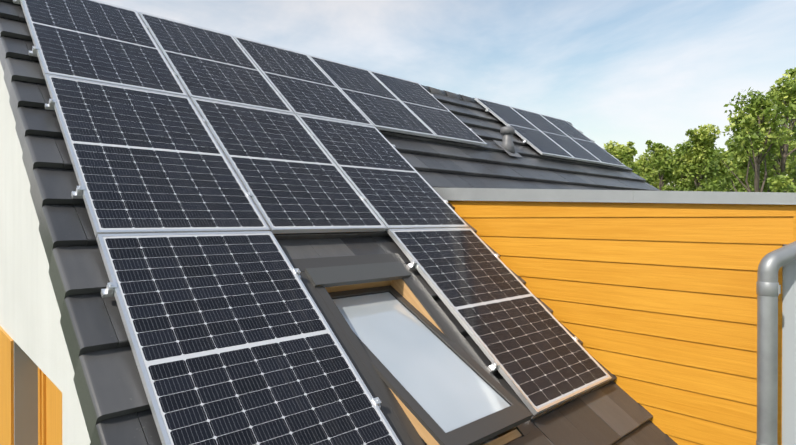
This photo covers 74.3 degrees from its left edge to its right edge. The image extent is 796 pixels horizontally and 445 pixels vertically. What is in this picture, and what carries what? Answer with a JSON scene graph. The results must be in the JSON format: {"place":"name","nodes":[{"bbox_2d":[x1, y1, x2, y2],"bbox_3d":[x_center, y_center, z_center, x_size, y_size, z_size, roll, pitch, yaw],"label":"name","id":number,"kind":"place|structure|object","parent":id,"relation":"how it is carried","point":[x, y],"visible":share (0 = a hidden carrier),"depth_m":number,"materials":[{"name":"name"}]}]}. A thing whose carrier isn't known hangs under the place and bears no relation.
{"place":"outdoors","nodes":[
{"label":"outdoors","id":0,"kind":"place"},
{"bbox_2d":[95,0,795,186],"label":"sky","id":1,"kind":"structure","parent":0,"point":[637,72],"materials":[{"name":"blue"}]},
{"label":"ground","id":2,"kind":"structure","parent":0,"visible":0},
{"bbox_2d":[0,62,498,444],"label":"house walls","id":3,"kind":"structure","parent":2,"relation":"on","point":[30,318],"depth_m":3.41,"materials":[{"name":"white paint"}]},
{"bbox_2d":[0,326,13,444],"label":"wooden gable panel","id":4,"kind":"object","parent":3,"relation":"attached to","point":[6,389],"visible":1,"depth_m":3.98,"materials":[{"name":"orange wood"}]},
{"bbox_2d":[14,341,37,444],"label":"window","id":5,"kind":"structure","parent":3,"relation":"attached to","point":[26,394],"depth_m":3.88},
{"bbox_2d":[38,367,61,444],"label":"window shutter","id":6,"kind":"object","parent":3,"relation":"attached to","point":[49,412],"depth_m":3.79,"materials":[{"name":"orange wood"}]},
{"bbox_2d":[0,0,677,444],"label":"roof tiles","id":7,"kind":"object","parent":3,"relation":"on","point":[114,402],"visible":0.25,"depth_m":3.43,"materials":[{"name":"grey tile"}]},
{"bbox_2d":[13,0,612,407],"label":"solar panel clamps","id":8,"kind":"object","parent":7,"relation":"attached to","point":[108,291],"visible":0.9,"depth_m":3.35,"materials":[{"name":"silver metal"}]},
{"bbox_2d":[20,0,187,96],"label":"solar panel","id":9,"kind":"object","parent":8,"relation":"attached to","point":[95,41],"visible":0.81,"depth_m":4.35,"materials":[{"name":"black glass"}]},
{"bbox_2d":[45,74,269,236],"bbox_3d":[-1.647,-0.481,3.531,1.000,0.036,1.700,0,40,-43],"label":"solar panel","id":10,"kind":"object","parent":8,"relation":"attached to","point":[145,161],"visible":0.9,"depth_m":3.40,"materials":[{"name":"black glass"}]},
{"bbox_2d":[138,12,293,113],"bbox_3d":[-1.820,-1.579,5.185,1.000,0.036,1.700,0,40,-43],"label":"solar panel","id":11,"kind":"object","parent":8,"relation":"attached to","point":[207,64],"visible":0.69,"depth_m":5.09,"materials":[{"name":"black glass"}]},
{"bbox_2d":[96,231,401,444],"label":"solar panel","id":12,"kind":"object","parent":8,"relation":"attached to","point":[232,338],"visible":0.9,"depth_m":2.54,"materials":[{"name":"black glass"}]},
{"bbox_2d":[190,97,385,233],"bbox_3d":[-0.910,-0.485,4.229,1.000,0.036,1.700,0,40,-43],"label":"solar panel","id":13,"kind":"object","parent":8,"relation":"attached to","point":[290,175],"visible":0.85,"depth_m":4.11,"materials":[{"name":"black glass"}]},
{"bbox_2d":[233,36,373,125],"bbox_3d":[-1.082,-1.583,5.882,1.000,0.036,1.700,0,40,-43],"label":"solar panel","id":14,"kind":"object","parent":8,"relation":"attached to","point":[303,84],"visible":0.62,"depth_m":5.80,"materials":[{"name":"black glass"}]},
{"bbox_2d":[308,55,436,137],"bbox_3d":[-0.345,-1.587,6.580,1.000,0.036,1.700,0,40,-43],"label":"solar panel","id":15,"kind":"object","parent":8,"relation":"attached to","point":[374,100],"visible":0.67,"depth_m":6.49,"materials":[{"name":"black glass"}]},
{"bbox_2d":[296,114,468,230],"bbox_3d":[-0.172,-0.489,4.926,1.000,0.036,1.700,0,40,-43],"label":"solar panel","id":16,"kind":"object","parent":8,"relation":"attached to","point":[389,183],"visible":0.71,"depth_m":4.83,"materials":[{"name":"black glass"}]},
{"bbox_2d":[368,70,486,145],"bbox_3d":[0.393,-1.591,7.277,1.000,0.036,1.700,0,40,-43],"label":"solar panel","id":17,"kind":"object","parent":8,"relation":"attached to","point":[433,114],"visible":0.81,"depth_m":7.19,"materials":[{"name":"black glass"}]},
{"bbox_2d":[387,228,611,415],"bbox_3d":[0.738,0.605,3.969,1.000,0.035,1.700,0,40,-43],"label":"solar panel","id":18,"kind":"object","parent":8,"relation":"attached to","point":[511,324],"visible":0.98,"depth_m":3.84,"materials":[{"name":"black glass"}]},
{"bbox_2d":[475,97,574,159],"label":"solar panel","id":19,"kind":"object","parent":8,"relation":"attached to","point":[539,141],"visible":1,"depth_m":8.83,"materials":[{"name":"black glass"}]},
{"bbox_2d":[510,106,601,163],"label":"solar panel","id":20,"kind":"object","parent":8,"relation":"attached to","point":[568,144],"visible":0.79,"depth_m":9.56,"materials":[{"name":"black glass"}]},
{"bbox_2d":[540,114,626,167],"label":"solar panel","id":21,"kind":"object","parent":8,"relation":"attached to","point":[603,156],"visible":0.77,"depth_m":10.26,"materials":[{"name":"black glass"}]},
{"bbox_2d":[289,253,550,444],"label":"roof window frame","id":22,"kind":"object","parent":7,"relation":"in","point":[322,278],"visible":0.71,"depth_m":3.32,"materials":[{"name":"grey metal"}]},
{"bbox_2d":[329,285,532,444],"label":"skylight window","id":23,"kind":"structure","parent":22,"relation":"in","point":[444,389],"depth_m":3.06,"materials":[{"name":"glass"}]},
{"bbox_2d":[421,85,572,125],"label":"ridge caps","id":24,"kind":"object","parent":7,"relation":"on","point":[446,93],"visible":0.08,"depth_m":8.71,"materials":[{"name":"tile"}]},
{"bbox_2d":[493,126,522,157],"bbox_3d":[1.596,-1.165,7.622,0.300,0.455,0.314,0,0,-43],"label":"roof vent pipe","id":25,"kind":"object","parent":7,"relation":"attached to","point":[506,144],"visible":1,"depth_m":7.56,"materials":[{"name":"grey metal"}]},
{"bbox_2d":[447,200,795,444],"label":"dormer cladding","id":26,"kind":"structure","parent":7,"relation":"attached to","point":[653,306],"depth_m":3.73,"materials":[{"name":"orange wood"}]},
{"bbox_2d":[433,187,795,204],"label":"roof edge trim","id":27,"kind":"structure","parent":26,"relation":"attached to","point":[570,195],"depth_m":3.95,"materials":[{"name":"grey metal"}]},
{"bbox_2d":[756,241,795,444],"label":"downspout","id":28,"kind":"object","parent":26,"relation":"attached to","point":[768,289],"visible":1,"depth_m":3.07,"materials":[{"name":"grey metal"}]},
{"bbox_2d":[782,244,795,444],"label":"exterior wall","id":29,"kind":"structure","parent":26,"relation":"attached to","point":[789,359],"depth_m":3.22,"materials":[{"name":"white paint"}]},
{"bbox_2d":[604,140,643,176],"bbox_3d":[9.212,1.202,21.823,3.341,9.270,3.958,0,0,11],"label":"tree","id":30,"kind":"object","parent":2,"relation":"on","point":[623,153],"visible":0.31,"depth_m":21.62,"materials":[{"name":"green plant"}]},
{"bbox_2d":[630,152,660,180],"bbox_3d":[11.307,1.252,24.688,3.660,9.164,4.163,0,0,-43],"label":"tree","id":31,"kind":"object","parent":2,"relation":"on","point":[642,161],"visible":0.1,"depth_m":24.39,"materials":[{"name":"green plant"}]},
{"bbox_2d":[642,140,687,190],"bbox_3d":[10.867,1.113,22.219,3.415,9.423,3.893,0,0,-16],"label":"tree","id":32,"kind":"object","parent":2,"relation":"on","point":[662,160],"visible":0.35,"depth_m":22.15,"materials":[{"name":"green plant"}]},
{"bbox_2d":[658,178,681,188],"bbox_3d":[14.552,1.212,27.679,6.222,9.184,5.085,0,0,-25],"label":"tree","id":33,"kind":"object","parent":2,"relation":"on","point":[672,184],"depth_m":27.34,"materials":[{"name":"green plant"}]},
{"bbox_2d":[672,149,696,190],"bbox_3d":[13.805,1.023,25.642,4.897,9.578,4.898,0,0,-43],"label":"tree","id":34,"kind":"object","parent":2,"relation":"on","point":[686,183],"visible":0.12,"depth_m":25.04,"materials":[{"name":"green plant"}]},
{"bbox_2d":[674,124,736,191],"bbox_3d":[13.323,0.804,22.492,5.627,10.073,4.573,0,0,10],"label":"tree","id":35,"kind":"object","parent":2,"relation":"on","point":[698,150],"visible":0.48,"depth_m":22.35,"materials":[{"name":"green plant"}]},
{"bbox_2d":[698,148,746,191],"bbox_3d":[14.306,1.192,23.807,3.825,9.253,4.369,0,0,33],"label":"tree","id":36,"kind":"object","parent":2,"relation":"on","point":[720,164],"visible":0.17,"depth_m":23.49,"materials":[{"name":"green plant"}]},
{"bbox_2d":[705,87,795,192],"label":"tree","id":37,"kind":"object","parent":2,"relation":"on","point":[753,120],"visible":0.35,"depth_m":16.87,"materials":[{"name":"green plant"}]},
{"bbox_2d":[705,67,795,192],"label":"tree","id":38,"kind":"object","parent":2,"relation":"on","point":[786,90],"visible":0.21,"depth_m":17.95,"materials":[{"name":"green plant"}]},
{"bbox_2d":[725,136,789,191],"bbox_3d":[16.891,0.770,25.697,3.671,10.091,5.755,0,0,29],"label":"tree","id":39,"kind":"object","parent":2,"relation":"on","point":[735,149],"visible":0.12,"depth_m":25.10,"materials":[{"name":"green plant"}]},
{"bbox_2d":[732,136,795,191],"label":"tree","id":40,"kind":"object","parent":2,"relation":"on","point":[779,154],"visible":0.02,"depth_m":24.24,"materials":[{"name":"green plant"}]},
{"bbox_2d":[750,124,795,190],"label":"tree","id":41,"kind":"object","parent":2,"relation":"on","point":[790,145],"depth_m":24.95,"materials":[{"name":"green plant"}]},
{"bbox_2d":[762,119,795,191],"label":"tree","id":42,"kind":"object","parent":2,"relation":"on","point":[791,154],"visible":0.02,"depth_m":19.88,"materials":[{"name":"green plant"}]}
]}

